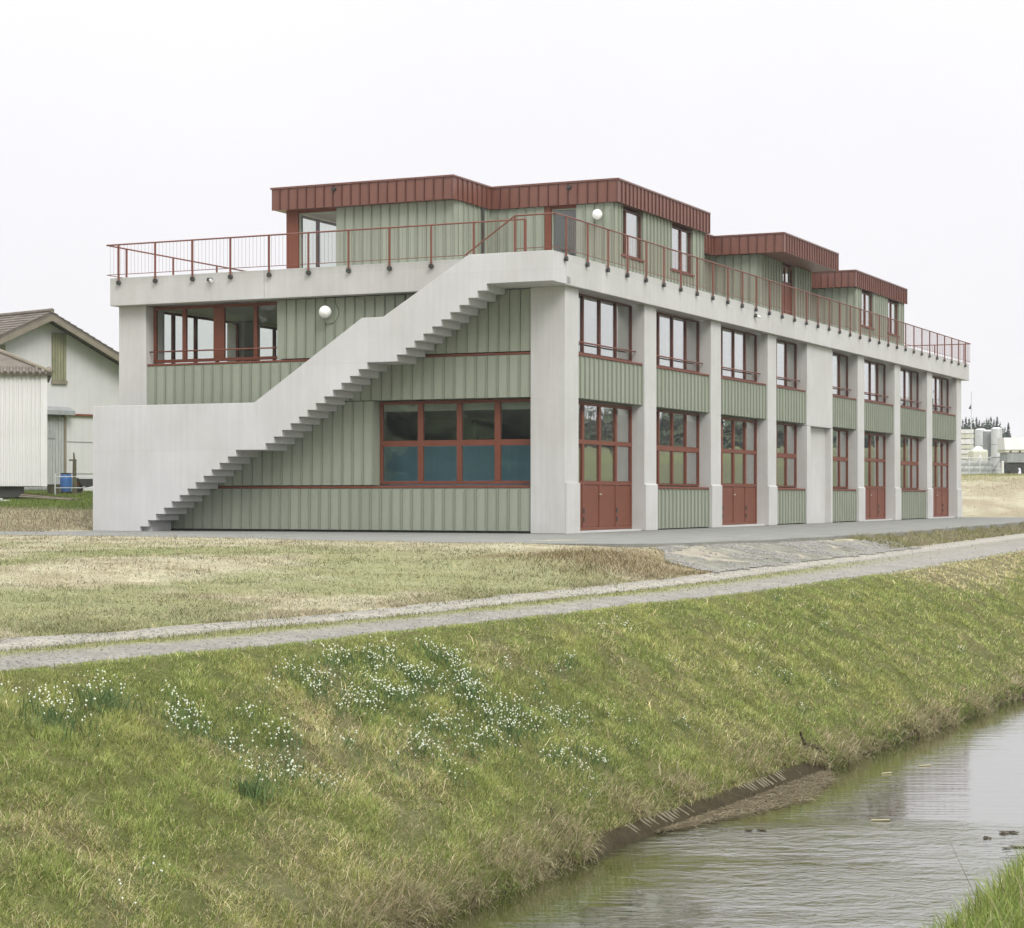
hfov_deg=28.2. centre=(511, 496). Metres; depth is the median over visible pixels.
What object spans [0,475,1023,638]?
field
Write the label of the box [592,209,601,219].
wall lamp
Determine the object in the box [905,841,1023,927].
bank grass
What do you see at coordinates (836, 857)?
stream water
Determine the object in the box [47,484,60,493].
tub
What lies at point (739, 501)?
door
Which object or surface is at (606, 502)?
door
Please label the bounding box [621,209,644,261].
window
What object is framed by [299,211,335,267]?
window
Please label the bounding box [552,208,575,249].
door
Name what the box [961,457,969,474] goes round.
fence panel
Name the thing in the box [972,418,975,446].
conifer tree
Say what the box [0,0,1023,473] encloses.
sky
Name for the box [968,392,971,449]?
flag pole
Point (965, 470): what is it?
sheet stack
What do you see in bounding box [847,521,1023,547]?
verge grass
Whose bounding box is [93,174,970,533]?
workshop building
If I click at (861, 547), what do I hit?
gravel stones
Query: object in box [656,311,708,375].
window
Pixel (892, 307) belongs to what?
window
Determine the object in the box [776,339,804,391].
window
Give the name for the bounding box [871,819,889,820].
reed stem
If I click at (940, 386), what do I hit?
window
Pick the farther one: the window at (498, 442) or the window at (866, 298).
the window at (866, 298)
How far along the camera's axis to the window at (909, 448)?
88.53 m
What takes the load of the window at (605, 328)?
in the workshop building
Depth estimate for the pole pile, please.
71.02 m
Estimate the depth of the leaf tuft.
14.54 m
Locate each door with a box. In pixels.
[24,416,63,489]
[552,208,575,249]
[579,401,631,529]
[721,417,756,524]
[783,265,791,314]
[864,432,885,518]
[932,440,948,516]
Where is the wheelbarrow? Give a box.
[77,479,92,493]
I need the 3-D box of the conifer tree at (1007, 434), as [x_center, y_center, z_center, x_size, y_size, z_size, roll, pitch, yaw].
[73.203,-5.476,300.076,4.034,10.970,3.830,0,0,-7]
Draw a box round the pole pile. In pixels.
[19,493,82,499]
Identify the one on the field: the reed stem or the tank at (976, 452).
the tank at (976, 452)
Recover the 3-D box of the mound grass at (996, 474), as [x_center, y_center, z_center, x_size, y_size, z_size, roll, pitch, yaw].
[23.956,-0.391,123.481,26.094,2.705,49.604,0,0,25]
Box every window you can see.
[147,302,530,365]
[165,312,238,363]
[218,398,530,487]
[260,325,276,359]
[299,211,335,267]
[303,216,335,266]
[579,294,642,364]
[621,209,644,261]
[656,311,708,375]
[656,410,708,488]
[670,226,694,276]
[721,327,765,384]
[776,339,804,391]
[776,423,804,489]
[833,353,855,399]
[833,429,855,490]
[862,292,874,329]
[864,360,892,405]
[888,301,899,336]
[900,368,925,410]
[900,436,925,490]
[932,376,954,415]
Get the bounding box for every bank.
[0,552,1023,927]
[994,907,1023,927]
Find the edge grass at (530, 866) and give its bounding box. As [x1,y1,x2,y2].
[134,652,1023,927]
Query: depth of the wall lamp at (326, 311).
56.14 m
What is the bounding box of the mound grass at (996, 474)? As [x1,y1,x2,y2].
[961,473,1023,516]
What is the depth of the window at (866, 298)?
87.10 m
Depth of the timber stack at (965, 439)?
151.18 m
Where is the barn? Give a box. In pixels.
[0,308,118,491]
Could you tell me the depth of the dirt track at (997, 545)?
24.12 m
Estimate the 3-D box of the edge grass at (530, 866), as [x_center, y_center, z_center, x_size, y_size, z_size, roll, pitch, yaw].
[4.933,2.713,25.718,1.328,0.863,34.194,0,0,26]
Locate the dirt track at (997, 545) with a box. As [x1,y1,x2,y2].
[0,533,1023,672]
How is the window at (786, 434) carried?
in the workshop building
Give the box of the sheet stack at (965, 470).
[963,461,996,473]
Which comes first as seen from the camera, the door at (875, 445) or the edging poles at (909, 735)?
the edging poles at (909, 735)
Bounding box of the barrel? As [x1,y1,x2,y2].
[59,473,71,493]
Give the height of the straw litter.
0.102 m
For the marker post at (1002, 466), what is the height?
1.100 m
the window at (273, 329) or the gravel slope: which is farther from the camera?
the window at (273, 329)
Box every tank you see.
[968,446,987,474]
[975,428,985,447]
[983,430,990,463]
[991,427,1001,472]
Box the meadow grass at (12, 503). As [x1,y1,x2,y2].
[0,490,92,531]
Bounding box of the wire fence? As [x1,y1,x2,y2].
[54,473,92,494]
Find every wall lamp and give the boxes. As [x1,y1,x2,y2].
[319,302,338,323]
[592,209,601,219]
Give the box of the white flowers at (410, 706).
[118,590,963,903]
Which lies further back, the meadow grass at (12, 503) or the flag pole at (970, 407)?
the flag pole at (970, 407)
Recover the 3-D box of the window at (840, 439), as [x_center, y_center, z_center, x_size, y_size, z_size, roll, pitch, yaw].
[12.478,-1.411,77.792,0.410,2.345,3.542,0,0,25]
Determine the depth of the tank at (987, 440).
157.61 m
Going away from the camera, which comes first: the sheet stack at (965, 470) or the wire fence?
the wire fence
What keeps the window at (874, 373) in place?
in the workshop building
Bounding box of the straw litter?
[656,769,839,832]
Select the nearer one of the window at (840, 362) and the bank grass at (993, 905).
the bank grass at (993, 905)
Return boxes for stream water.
[420,698,1023,927]
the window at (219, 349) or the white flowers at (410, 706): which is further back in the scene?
the window at (219, 349)
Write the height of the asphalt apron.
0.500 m
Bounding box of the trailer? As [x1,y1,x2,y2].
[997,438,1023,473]
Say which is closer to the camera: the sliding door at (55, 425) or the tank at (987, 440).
the sliding door at (55, 425)
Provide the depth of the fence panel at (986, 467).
143.38 m
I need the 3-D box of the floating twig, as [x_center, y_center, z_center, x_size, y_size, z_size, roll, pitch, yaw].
[4.373,2.959,17.972,0.188,0.012,0.121,0,0,-11]
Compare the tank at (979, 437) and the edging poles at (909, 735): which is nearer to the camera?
the edging poles at (909, 735)
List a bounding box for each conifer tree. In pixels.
[963,419,974,449]
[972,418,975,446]
[1005,422,1010,473]
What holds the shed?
on the field
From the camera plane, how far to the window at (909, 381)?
88.53 m
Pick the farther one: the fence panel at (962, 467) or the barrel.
the fence panel at (962, 467)
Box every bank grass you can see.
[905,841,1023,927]
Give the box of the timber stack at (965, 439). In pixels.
[961,429,973,463]
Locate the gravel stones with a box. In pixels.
[657,539,921,572]
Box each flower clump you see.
[0,680,108,752]
[55,669,144,721]
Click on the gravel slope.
(718, 561)
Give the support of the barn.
on the field
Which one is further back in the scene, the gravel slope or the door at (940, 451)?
the door at (940, 451)
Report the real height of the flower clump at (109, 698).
0.364 m
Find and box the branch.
[800,731,826,752]
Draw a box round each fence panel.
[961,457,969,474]
[970,457,979,473]
[980,456,990,474]
[991,457,1000,474]
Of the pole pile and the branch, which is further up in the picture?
the pole pile
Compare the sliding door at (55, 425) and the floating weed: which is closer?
the floating weed
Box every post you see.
[69,453,76,494]
[1001,461,1003,472]
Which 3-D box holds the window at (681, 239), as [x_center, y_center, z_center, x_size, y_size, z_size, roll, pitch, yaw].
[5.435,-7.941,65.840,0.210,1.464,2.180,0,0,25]
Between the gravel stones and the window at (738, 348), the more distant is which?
the window at (738, 348)
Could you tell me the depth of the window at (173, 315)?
61.94 m
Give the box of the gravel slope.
[656,540,912,570]
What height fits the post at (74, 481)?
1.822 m
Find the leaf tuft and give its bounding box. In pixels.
[224,769,282,806]
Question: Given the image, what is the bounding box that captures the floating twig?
[999,831,1018,833]
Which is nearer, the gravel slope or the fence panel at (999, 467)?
the gravel slope
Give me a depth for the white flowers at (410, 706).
17.91 m
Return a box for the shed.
[0,349,53,496]
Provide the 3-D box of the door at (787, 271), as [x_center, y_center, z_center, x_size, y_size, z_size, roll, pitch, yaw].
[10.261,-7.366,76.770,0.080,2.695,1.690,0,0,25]
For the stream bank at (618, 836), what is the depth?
17.20 m
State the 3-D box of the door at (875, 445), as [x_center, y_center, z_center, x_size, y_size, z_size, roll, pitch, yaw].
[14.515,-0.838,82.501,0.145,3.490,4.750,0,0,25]
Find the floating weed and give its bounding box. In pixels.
[1002,845,1023,848]
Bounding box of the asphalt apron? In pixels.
[0,517,1023,547]
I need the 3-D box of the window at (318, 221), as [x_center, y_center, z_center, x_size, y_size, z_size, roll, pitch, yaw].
[-5.812,-7.370,64.695,0.090,2.705,4.180,0,0,25]
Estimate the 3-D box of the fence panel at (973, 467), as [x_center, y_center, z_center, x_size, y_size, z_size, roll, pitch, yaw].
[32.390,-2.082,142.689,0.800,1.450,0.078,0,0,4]
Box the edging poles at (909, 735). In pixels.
[824,694,1023,766]
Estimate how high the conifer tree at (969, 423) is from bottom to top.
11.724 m
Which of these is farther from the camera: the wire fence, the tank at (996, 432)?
the tank at (996, 432)
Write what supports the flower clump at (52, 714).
on the stream bank at (618, 836)

